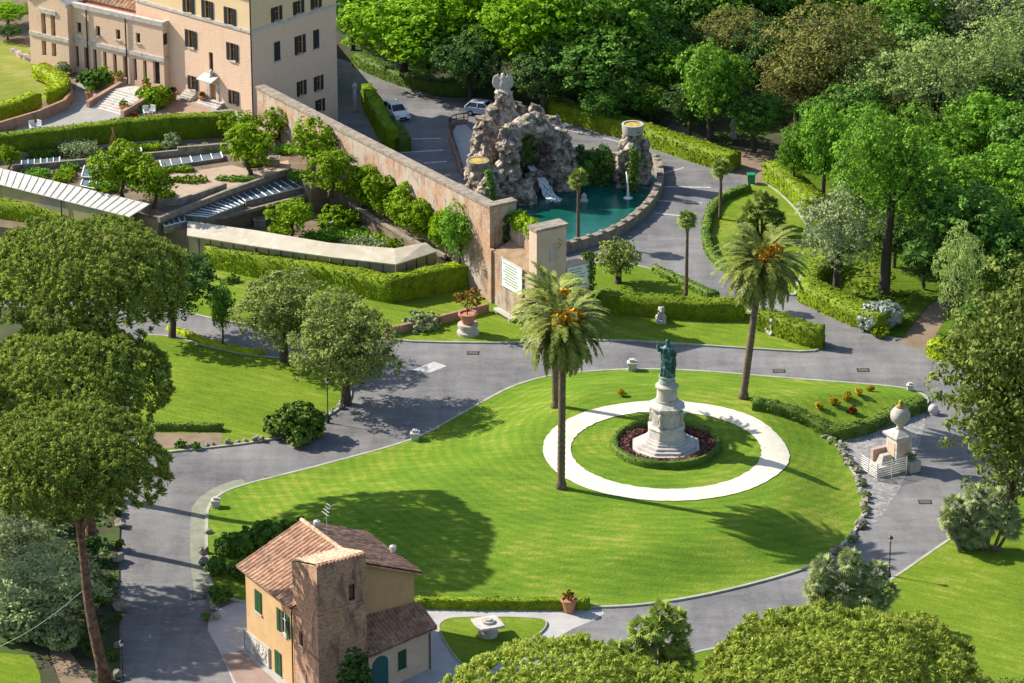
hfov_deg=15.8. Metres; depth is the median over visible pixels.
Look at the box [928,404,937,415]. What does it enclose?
stone ball
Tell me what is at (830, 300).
hedge
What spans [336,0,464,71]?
broadleaf tree
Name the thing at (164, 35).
window
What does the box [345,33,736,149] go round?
undergrowth
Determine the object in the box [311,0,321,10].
window
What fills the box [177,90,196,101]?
side steps
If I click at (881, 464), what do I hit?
railed basin
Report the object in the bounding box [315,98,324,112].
window
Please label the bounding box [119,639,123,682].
street lamp
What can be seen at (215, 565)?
shrub
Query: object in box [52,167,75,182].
vegetable patch
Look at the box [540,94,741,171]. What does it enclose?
hedge
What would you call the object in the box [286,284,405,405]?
broadleaf tree
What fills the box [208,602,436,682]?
gravel yard
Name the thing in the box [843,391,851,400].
round shrub
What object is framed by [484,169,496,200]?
ivy
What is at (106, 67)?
shrub
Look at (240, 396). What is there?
lawn
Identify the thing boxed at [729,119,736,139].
stone urn
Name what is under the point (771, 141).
ground
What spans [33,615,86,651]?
shrub
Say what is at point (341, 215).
shrub
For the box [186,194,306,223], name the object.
wall
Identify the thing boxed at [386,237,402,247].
shrub
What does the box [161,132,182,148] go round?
shrub
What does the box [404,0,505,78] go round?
broadleaf tree
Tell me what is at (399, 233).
wall
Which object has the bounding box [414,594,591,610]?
hedge
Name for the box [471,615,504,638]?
stone table
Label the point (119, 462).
stone pine
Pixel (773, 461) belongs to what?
ring path
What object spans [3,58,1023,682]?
road
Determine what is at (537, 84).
broadleaf tree
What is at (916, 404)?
hedge
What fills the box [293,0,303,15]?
window
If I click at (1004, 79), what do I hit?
broadleaf tree
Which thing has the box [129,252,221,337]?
broadleaf tree
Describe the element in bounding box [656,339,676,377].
bronze statue
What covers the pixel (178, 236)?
terrace
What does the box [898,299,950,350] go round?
woodland path
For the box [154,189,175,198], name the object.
vegetable patch
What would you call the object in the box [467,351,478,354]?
drain cover
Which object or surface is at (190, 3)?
window
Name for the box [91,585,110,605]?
shrub
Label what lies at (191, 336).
hedge
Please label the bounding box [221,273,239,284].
shrub
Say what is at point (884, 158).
broadleaf tree
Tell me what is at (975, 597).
lawn
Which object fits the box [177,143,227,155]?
wall
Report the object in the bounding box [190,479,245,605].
footpath
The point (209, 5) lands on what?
window
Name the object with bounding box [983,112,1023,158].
broadleaf tree
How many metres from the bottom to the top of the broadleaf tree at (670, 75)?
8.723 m
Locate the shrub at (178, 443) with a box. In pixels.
[173,438,187,447]
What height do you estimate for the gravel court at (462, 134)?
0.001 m
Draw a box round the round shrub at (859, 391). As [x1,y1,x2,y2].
[855,387,862,395]
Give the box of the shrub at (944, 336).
[935,332,949,342]
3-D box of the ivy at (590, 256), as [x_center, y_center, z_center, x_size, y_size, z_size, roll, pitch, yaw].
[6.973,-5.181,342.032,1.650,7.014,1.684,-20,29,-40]
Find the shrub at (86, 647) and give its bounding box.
[76,637,92,654]
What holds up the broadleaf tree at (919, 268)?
on the rough grass at (914, 308)
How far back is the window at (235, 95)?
385.13 m
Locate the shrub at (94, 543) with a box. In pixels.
[72,535,101,559]
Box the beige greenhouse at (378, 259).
[187,221,436,273]
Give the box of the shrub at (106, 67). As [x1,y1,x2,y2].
[98,65,113,75]
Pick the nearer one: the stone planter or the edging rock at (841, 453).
the stone planter
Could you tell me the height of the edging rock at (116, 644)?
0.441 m
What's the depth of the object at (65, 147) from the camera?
371.87 m
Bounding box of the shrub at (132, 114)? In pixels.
[130,111,137,116]
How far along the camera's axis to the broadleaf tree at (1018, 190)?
348.67 m
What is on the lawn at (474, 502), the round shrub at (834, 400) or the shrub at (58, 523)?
the round shrub at (834, 400)
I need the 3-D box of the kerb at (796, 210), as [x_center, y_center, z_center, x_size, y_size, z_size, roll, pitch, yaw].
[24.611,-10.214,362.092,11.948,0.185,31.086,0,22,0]
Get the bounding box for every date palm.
[508,261,601,408]
[511,282,611,489]
[710,222,810,399]
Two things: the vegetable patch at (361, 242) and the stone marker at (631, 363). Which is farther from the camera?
the vegetable patch at (361, 242)
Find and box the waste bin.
[747,172,755,184]
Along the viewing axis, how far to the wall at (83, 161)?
369.27 m
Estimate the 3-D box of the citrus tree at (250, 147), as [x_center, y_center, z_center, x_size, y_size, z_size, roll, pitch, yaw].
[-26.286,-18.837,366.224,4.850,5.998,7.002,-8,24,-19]
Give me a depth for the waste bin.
375.87 m
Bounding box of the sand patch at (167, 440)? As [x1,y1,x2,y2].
[153,433,221,447]
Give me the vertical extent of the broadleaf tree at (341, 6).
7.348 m
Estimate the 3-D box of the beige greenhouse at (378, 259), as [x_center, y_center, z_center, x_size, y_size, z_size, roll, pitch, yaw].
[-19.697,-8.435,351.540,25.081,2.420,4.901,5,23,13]
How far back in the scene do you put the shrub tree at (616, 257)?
349.04 m
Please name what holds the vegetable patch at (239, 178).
on the sand bed at (183, 189)
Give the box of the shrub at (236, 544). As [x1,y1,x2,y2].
[213,530,254,557]
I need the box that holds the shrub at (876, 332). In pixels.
[871,326,889,337]
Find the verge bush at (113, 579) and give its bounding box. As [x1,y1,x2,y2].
[107,575,121,584]
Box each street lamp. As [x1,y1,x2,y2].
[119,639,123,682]
[325,377,329,423]
[887,535,892,577]
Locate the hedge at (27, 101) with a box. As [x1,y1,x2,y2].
[0,91,42,120]
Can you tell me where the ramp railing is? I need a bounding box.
[448,113,467,175]
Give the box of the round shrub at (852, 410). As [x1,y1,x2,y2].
[846,405,857,413]
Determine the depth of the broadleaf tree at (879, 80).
379.95 m
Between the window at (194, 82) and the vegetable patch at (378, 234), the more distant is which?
the window at (194, 82)
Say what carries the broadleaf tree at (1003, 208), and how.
on the rough grass at (914, 308)
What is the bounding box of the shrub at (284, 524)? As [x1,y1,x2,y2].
[277,516,307,530]
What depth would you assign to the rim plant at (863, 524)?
300.18 m
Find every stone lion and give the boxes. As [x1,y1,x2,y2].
[655,306,666,323]
[765,318,773,335]
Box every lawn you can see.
[0,40,48,101]
[0,237,816,349]
[0,653,40,682]
[134,335,341,449]
[208,369,925,604]
[440,617,545,663]
[657,496,1023,682]
[710,183,822,293]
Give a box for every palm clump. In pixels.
[732,189,786,239]
[801,545,902,623]
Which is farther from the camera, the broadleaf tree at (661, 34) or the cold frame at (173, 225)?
the broadleaf tree at (661, 34)
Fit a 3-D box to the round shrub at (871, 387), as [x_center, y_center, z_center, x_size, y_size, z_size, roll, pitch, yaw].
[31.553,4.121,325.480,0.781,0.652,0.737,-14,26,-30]
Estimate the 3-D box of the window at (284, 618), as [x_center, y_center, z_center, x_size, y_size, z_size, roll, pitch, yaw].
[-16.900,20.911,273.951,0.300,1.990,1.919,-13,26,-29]
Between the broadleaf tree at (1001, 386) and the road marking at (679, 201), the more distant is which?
the road marking at (679, 201)
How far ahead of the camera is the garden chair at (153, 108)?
383.87 m
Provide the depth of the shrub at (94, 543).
293.64 m
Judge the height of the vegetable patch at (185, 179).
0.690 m
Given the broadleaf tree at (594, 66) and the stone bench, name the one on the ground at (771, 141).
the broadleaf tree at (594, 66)
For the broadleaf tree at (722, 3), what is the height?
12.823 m
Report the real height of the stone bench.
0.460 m
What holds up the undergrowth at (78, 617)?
on the undergrowth at (39, 655)
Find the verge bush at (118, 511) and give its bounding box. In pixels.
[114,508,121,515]
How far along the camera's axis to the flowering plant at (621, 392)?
321.40 m
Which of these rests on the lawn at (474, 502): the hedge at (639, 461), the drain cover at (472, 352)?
the hedge at (639, 461)
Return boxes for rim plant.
[828,438,836,444]
[842,456,854,461]
[846,535,857,541]
[857,478,866,485]
[857,522,866,528]
[860,506,869,510]
[861,490,871,497]
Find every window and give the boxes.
[114,29,120,41]
[134,33,140,44]
[155,62,159,82]
[163,33,166,44]
[182,0,193,14]
[185,29,196,49]
[187,75,197,91]
[201,0,212,20]
[208,52,213,73]
[223,6,235,27]
[226,42,237,62]
[228,89,238,106]
[254,589,262,616]
[271,5,282,22]
[274,41,281,62]
[274,649,282,678]
[276,607,289,638]
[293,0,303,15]
[294,34,305,55]
[297,79,306,97]
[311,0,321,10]
[313,29,319,50]
[314,74,323,92]
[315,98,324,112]
[397,649,407,672]
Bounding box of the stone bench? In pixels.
[492,307,516,321]
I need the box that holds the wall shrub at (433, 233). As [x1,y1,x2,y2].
[427,209,446,248]
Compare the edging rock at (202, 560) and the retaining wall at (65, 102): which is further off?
the retaining wall at (65, 102)
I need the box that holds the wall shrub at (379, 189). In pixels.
[360,173,395,217]
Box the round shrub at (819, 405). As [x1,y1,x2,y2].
[814,401,823,409]
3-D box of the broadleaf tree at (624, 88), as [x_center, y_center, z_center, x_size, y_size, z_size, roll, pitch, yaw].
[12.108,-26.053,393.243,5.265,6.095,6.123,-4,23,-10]
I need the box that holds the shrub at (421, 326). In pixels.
[402,310,441,334]
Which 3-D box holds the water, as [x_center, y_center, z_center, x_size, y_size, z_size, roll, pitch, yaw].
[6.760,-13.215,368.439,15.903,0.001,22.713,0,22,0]
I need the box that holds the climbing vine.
[507,208,561,247]
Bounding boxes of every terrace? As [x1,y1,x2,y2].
[0,0,361,256]
[0,219,395,272]
[167,192,304,252]
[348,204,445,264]
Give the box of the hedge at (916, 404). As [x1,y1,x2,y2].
[751,394,928,439]
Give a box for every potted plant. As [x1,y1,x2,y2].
[84,85,93,98]
[113,70,123,82]
[119,98,128,109]
[141,77,151,90]
[169,87,177,100]
[198,91,206,100]
[561,589,577,613]
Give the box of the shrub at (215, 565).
[205,555,226,576]
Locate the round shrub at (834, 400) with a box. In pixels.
[829,395,840,404]
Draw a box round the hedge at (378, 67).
[351,51,473,96]
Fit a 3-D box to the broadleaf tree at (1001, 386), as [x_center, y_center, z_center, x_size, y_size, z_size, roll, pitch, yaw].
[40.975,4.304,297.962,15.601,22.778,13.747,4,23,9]
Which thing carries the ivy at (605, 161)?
attached to the rock fountain
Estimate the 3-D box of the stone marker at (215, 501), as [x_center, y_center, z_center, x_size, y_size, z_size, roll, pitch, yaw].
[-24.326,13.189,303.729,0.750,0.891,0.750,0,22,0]
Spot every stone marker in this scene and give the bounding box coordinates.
[211,496,220,507]
[410,429,419,440]
[627,358,636,370]
[906,382,913,390]
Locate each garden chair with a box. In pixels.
[29,120,36,128]
[33,119,41,127]
[143,105,149,115]
[148,104,155,114]
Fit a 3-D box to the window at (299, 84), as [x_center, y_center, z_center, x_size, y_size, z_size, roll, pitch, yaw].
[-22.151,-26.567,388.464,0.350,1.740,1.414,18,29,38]
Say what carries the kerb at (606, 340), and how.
on the road
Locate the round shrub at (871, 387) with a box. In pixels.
[866,384,874,390]
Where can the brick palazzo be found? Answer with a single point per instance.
(230, 54)
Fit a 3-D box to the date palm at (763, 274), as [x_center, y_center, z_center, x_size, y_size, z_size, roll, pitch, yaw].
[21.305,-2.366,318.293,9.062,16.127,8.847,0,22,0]
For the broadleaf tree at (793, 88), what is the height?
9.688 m
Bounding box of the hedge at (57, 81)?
[31,62,70,104]
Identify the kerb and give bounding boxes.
[8,262,819,351]
[130,334,351,452]
[205,368,928,608]
[439,616,546,664]
[657,490,1023,663]
[751,182,825,295]
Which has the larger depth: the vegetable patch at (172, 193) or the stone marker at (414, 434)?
the vegetable patch at (172, 193)
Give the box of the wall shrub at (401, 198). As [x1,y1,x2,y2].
[384,180,420,229]
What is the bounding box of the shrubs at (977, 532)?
[937,481,1023,552]
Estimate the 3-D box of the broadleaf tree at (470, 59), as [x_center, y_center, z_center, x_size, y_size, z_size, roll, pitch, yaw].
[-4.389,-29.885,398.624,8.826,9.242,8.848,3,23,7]
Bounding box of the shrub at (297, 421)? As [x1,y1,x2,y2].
[261,400,326,447]
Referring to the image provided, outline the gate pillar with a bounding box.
[352,83,356,110]
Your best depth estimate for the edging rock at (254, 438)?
316.16 m
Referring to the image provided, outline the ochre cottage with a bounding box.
[236,504,436,682]
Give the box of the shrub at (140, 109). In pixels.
[135,103,150,111]
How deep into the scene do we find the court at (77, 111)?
384.28 m
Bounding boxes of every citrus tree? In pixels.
[0,144,23,169]
[85,138,157,197]
[127,160,179,208]
[216,110,260,137]
[219,120,273,174]
[256,106,288,139]
[262,197,315,236]
[284,115,336,171]
[300,147,357,198]
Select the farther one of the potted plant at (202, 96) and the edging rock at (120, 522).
the potted plant at (202, 96)
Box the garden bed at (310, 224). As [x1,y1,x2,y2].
[293,211,382,245]
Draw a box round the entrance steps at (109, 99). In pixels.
[86,79,160,116]
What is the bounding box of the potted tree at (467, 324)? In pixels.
[452,287,485,337]
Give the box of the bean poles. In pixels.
[108,128,120,150]
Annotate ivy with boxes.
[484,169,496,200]
[501,215,510,243]
[521,135,536,163]
[575,144,590,178]
[580,147,598,185]
[580,251,597,316]
[588,143,610,185]
[596,149,616,186]
[621,146,641,191]
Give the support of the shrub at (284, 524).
on the lawn at (474, 502)
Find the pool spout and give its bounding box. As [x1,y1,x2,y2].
[580,193,587,202]
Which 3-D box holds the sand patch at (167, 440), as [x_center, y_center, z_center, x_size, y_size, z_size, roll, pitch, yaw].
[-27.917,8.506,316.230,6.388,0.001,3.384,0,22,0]
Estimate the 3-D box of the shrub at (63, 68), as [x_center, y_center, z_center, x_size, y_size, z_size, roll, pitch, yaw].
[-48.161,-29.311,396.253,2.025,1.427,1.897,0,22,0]
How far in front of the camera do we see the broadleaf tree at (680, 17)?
403.94 m
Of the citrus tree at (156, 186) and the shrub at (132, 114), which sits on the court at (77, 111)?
the shrub at (132, 114)
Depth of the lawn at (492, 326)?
341.51 m
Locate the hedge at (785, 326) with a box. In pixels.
[756,307,825,349]
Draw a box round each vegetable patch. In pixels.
[19,165,38,173]
[22,147,57,157]
[25,167,50,178]
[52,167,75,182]
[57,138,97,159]
[60,162,79,170]
[87,179,119,193]
[131,157,155,164]
[135,141,163,150]
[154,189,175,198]
[169,164,194,172]
[172,174,207,183]
[183,142,221,153]
[214,174,254,181]
[242,160,265,167]
[260,129,279,141]
[267,224,290,234]
[272,143,296,154]
[287,168,312,181]
[299,228,336,242]
[320,179,344,191]
[320,224,373,241]
[339,233,388,247]
[373,231,389,242]
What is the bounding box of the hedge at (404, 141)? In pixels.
[393,120,411,151]
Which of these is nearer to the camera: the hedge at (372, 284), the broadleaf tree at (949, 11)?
the hedge at (372, 284)
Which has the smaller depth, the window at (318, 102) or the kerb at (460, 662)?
the kerb at (460, 662)
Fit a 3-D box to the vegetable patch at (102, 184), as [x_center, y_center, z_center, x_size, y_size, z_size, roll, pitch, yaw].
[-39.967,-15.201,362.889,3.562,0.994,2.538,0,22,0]
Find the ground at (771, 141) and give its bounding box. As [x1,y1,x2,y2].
[336,0,1023,172]
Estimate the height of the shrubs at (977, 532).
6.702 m
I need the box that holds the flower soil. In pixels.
[620,431,711,460]
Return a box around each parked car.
[383,99,409,120]
[464,98,491,115]
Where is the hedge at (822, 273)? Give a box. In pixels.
[799,249,843,282]
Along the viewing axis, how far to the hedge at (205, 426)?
318.16 m
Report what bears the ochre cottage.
on the gravel yard at (226, 628)
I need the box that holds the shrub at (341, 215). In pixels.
[316,204,361,230]
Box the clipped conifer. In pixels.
[336,647,374,682]
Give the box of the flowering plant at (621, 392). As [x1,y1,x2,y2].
[617,388,626,395]
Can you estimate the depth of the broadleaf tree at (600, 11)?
395.13 m
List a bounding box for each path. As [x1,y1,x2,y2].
[50,649,91,682]
[425,609,603,682]
[543,401,789,500]
[643,86,781,183]
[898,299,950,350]
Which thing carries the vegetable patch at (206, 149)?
on the terrace at (317, 198)
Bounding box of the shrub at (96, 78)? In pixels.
[75,67,110,88]
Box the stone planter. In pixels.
[904,452,920,473]
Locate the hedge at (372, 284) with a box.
[203,245,398,303]
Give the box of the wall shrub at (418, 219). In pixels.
[399,197,431,238]
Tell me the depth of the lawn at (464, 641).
282.44 m
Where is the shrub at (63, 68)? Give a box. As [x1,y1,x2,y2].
[55,61,71,72]
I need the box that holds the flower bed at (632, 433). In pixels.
[618,425,714,460]
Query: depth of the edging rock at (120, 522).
300.33 m
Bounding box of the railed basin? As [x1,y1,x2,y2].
[860,445,907,480]
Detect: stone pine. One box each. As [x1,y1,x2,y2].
[0,212,190,497]
[0,318,176,536]
[0,395,175,682]
[438,630,694,682]
[698,597,995,682]
[992,675,1023,682]
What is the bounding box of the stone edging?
[10,47,30,61]
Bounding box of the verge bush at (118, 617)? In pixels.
[113,614,122,621]
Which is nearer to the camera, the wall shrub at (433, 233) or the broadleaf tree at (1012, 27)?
the wall shrub at (433, 233)
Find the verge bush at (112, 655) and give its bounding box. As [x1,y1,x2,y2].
[105,650,119,659]
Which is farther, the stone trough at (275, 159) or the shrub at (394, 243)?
the stone trough at (275, 159)
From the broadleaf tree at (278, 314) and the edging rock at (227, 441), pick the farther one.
the broadleaf tree at (278, 314)
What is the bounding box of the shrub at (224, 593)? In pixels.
[207,584,233,603]
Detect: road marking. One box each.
[401,149,442,152]
[411,138,440,138]
[413,362,445,373]
[658,200,701,203]
[663,186,710,187]
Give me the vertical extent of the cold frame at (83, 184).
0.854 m
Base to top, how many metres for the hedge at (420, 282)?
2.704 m
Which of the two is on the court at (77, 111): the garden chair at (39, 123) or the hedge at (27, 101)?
the garden chair at (39, 123)
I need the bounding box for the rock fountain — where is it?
[464,73,663,252]
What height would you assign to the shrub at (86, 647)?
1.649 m
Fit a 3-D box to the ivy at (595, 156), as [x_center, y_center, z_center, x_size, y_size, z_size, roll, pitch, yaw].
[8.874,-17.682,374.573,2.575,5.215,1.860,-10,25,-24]
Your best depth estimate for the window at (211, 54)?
385.97 m
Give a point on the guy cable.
(43, 621)
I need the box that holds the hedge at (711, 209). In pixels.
[700,184,751,274]
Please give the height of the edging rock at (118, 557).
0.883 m
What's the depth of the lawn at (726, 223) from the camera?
365.44 m
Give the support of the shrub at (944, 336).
on the rough grass at (914, 308)
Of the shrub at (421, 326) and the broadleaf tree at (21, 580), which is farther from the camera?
the shrub at (421, 326)
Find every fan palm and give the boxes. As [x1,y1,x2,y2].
[567,167,588,236]
[676,209,697,295]
[710,157,734,219]
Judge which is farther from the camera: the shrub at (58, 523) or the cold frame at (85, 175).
the cold frame at (85, 175)
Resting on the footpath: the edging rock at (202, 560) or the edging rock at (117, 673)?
the edging rock at (202, 560)
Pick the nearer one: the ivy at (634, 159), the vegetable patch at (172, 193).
the vegetable patch at (172, 193)
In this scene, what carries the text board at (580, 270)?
attached to the garden wall at (486, 251)
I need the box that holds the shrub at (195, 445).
[191,441,199,449]
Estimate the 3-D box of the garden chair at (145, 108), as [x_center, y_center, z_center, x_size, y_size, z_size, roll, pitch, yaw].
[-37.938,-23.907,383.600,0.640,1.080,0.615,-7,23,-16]
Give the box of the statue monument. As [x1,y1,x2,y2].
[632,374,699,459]
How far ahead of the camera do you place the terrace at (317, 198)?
367.42 m
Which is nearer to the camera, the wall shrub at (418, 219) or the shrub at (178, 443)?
the shrub at (178, 443)
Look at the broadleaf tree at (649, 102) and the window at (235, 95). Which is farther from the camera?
the broadleaf tree at (649, 102)
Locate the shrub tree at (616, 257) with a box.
[594,236,641,283]
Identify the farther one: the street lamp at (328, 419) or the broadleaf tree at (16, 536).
the street lamp at (328, 419)
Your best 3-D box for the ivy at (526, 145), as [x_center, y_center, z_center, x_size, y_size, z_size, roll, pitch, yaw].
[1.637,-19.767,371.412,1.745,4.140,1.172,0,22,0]
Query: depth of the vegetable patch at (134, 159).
369.93 m
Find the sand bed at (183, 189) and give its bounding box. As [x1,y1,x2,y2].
[165,160,289,197]
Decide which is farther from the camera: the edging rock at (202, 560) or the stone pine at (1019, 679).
the edging rock at (202, 560)
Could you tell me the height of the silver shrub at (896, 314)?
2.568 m
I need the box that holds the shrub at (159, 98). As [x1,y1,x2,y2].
[135,84,174,108]
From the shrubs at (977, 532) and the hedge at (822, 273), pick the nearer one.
the shrubs at (977, 532)
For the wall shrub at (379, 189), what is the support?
attached to the garden wall at (486, 251)
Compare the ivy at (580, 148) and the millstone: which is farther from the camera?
the ivy at (580, 148)
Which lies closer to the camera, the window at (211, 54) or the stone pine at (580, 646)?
the stone pine at (580, 646)
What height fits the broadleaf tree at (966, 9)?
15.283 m
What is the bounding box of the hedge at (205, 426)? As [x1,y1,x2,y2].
[149,421,224,431]
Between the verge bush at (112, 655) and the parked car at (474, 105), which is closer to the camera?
the verge bush at (112, 655)
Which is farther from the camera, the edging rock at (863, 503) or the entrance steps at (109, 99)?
the entrance steps at (109, 99)
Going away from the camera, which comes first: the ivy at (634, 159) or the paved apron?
the paved apron
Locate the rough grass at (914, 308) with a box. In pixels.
[798,111,1022,341]
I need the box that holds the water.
[516,174,655,239]
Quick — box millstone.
[481,617,494,624]
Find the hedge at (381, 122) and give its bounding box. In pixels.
[360,83,398,149]
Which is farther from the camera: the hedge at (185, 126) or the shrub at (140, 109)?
the shrub at (140, 109)
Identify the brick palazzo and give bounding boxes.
[135,0,337,120]
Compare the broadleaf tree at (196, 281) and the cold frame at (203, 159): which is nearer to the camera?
the broadleaf tree at (196, 281)
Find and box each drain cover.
[192,595,205,598]
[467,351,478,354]
[773,369,784,372]
[857,368,869,371]
[918,500,931,503]
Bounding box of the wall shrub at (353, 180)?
[342,163,378,205]
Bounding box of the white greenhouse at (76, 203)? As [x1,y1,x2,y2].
[0,168,150,245]
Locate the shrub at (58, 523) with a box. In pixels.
[41,501,73,530]
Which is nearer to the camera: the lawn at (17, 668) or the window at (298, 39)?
the lawn at (17, 668)
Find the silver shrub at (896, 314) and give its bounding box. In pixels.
[856,299,904,330]
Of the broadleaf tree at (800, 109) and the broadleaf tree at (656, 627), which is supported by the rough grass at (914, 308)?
the broadleaf tree at (800, 109)
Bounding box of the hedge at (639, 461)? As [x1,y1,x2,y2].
[610,419,721,469]
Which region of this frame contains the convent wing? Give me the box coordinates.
[28,0,169,87]
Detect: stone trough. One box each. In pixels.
[253,216,266,227]
[267,155,280,166]
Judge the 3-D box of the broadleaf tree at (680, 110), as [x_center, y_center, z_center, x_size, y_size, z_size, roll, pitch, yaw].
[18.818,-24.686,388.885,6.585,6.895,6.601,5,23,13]
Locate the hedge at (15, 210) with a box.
[0,196,152,247]
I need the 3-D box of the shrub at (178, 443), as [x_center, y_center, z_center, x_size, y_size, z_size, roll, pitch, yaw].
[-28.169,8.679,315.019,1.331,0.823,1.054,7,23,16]
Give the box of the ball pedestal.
[882,400,915,473]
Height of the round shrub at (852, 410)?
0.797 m
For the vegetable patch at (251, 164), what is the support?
on the sand bed at (183, 189)
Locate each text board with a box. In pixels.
[501,257,522,296]
[566,262,589,288]
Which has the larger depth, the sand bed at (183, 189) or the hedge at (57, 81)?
the hedge at (57, 81)
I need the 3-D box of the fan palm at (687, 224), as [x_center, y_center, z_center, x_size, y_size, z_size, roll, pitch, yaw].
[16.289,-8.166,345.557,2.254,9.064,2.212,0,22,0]
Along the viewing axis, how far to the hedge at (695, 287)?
349.61 m
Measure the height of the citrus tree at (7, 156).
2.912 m
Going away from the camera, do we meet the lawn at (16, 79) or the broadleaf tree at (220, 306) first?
the broadleaf tree at (220, 306)
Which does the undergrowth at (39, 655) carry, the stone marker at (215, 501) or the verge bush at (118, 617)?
the verge bush at (118, 617)
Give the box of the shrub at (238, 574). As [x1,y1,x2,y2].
[225,557,245,582]
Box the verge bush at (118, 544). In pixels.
[115,539,125,547]
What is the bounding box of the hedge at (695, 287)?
[651,263,719,296]
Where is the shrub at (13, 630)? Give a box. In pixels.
[0,603,49,642]
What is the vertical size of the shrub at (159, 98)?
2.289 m
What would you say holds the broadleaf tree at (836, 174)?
on the rough grass at (914, 308)
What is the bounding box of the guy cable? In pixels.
[1,591,81,645]
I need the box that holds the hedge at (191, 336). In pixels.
[166,324,264,354]
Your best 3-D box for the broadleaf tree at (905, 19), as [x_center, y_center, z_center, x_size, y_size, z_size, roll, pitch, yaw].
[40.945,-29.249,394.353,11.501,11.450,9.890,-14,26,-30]
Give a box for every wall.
[0,85,73,131]
[12,149,177,171]
[21,140,159,157]
[157,167,313,222]
[163,183,226,205]
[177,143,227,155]
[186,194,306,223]
[255,84,588,321]
[348,202,446,258]
[385,303,488,335]
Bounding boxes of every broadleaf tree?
[0,0,28,23]
[0,23,21,40]
[0,511,74,577]
[0,536,112,636]
[2,453,33,503]
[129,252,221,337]
[206,282,236,343]
[227,264,338,362]
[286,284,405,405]
[336,0,381,50]
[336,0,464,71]
[400,23,455,93]
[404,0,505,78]
[428,24,510,102]
[436,198,474,263]
[451,2,511,75]
[463,0,591,99]
[486,25,513,74]
[510,39,585,114]
[536,21,646,103]
[543,0,676,91]
[578,88,621,119]
[600,12,677,86]
[602,598,700,682]
[603,66,648,115]
[627,82,672,122]
[632,0,720,41]
[632,37,707,114]
[658,81,718,135]
[664,24,719,79]
[674,37,758,142]
[676,0,776,43]
[689,4,781,96]
[724,89,790,152]
[726,16,814,108]
[745,0,829,30]
[752,0,913,98]
[753,43,839,127]
[774,121,820,176]
[786,94,843,132]
[794,181,885,288]
[795,98,853,194]
[797,0,906,64]
[812,72,900,157]
[828,159,885,230]
[829,99,953,294]
[830,45,927,117]
[837,100,910,152]
[838,58,909,95]
[841,1,913,37]
[849,0,967,45]
[850,9,953,94]
[866,23,1006,161]
[867,215,920,267]
[876,90,941,150]
[878,146,1003,236]
[888,39,944,97]
[896,238,942,289]
[898,178,1022,304]
[914,111,990,168]
[924,0,1023,78]
[924,249,1023,516]
[926,0,973,44]
[931,220,986,326]
[934,11,1023,114]
[940,86,1023,177]
[948,302,1020,367]
[949,135,1023,195]
[964,224,1023,311]
[972,0,1023,69]
[973,193,1023,275]
[975,64,1023,134]
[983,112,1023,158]
[988,181,1023,232]
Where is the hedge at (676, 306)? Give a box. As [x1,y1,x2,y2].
[596,288,745,320]
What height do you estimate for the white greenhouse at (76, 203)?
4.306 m
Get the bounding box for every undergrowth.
[0,307,128,682]
[0,467,116,656]
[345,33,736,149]
[814,168,1023,320]
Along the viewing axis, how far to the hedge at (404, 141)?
385.56 m
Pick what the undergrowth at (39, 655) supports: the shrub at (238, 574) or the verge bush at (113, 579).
the verge bush at (113, 579)
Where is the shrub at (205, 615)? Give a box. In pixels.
[201,612,210,620]
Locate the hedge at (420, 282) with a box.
[383,259,468,302]
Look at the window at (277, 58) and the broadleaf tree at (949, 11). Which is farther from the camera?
the broadleaf tree at (949, 11)
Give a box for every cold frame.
[21,157,60,163]
[80,179,96,190]
[81,165,97,180]
[159,152,223,168]
[162,216,185,233]
[184,196,244,223]
[237,178,302,205]
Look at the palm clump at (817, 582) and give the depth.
282.84 m
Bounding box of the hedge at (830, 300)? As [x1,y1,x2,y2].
[796,278,894,332]
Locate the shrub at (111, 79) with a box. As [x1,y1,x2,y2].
[109,75,114,82]
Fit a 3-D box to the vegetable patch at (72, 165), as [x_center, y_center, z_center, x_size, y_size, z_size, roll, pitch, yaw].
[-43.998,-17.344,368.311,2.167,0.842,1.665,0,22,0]
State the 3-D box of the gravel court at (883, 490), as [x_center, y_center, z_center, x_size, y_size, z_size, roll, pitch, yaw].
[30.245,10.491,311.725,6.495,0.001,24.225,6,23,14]
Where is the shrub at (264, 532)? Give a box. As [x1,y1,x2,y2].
[241,518,284,547]
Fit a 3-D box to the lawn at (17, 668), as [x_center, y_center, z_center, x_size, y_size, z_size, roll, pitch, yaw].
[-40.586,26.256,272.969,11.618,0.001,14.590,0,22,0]
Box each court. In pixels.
[12,82,243,130]
[145,98,211,115]
[453,125,472,171]
[842,414,924,526]
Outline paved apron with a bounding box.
[222,650,276,682]
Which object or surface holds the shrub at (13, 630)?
on the undergrowth at (39, 655)
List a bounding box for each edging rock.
[112,552,123,561]
[112,601,127,611]
[113,641,123,647]
[113,669,121,677]
[114,518,125,527]
[198,545,208,554]
[198,555,208,564]
[201,583,211,592]
[203,528,211,533]
[209,604,215,609]
[212,613,220,618]
[223,439,230,443]
[252,436,258,440]
[336,402,342,408]
[829,548,837,554]
[839,450,848,455]
[852,466,862,472]
[854,519,862,524]
[859,500,865,506]
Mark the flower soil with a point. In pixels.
(700, 444)
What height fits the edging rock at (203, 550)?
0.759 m
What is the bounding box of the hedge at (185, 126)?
[0,110,235,158]
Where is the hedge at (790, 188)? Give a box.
[762,159,827,215]
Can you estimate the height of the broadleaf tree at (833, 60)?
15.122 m
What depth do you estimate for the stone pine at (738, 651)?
241.94 m
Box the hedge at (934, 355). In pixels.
[925,337,986,359]

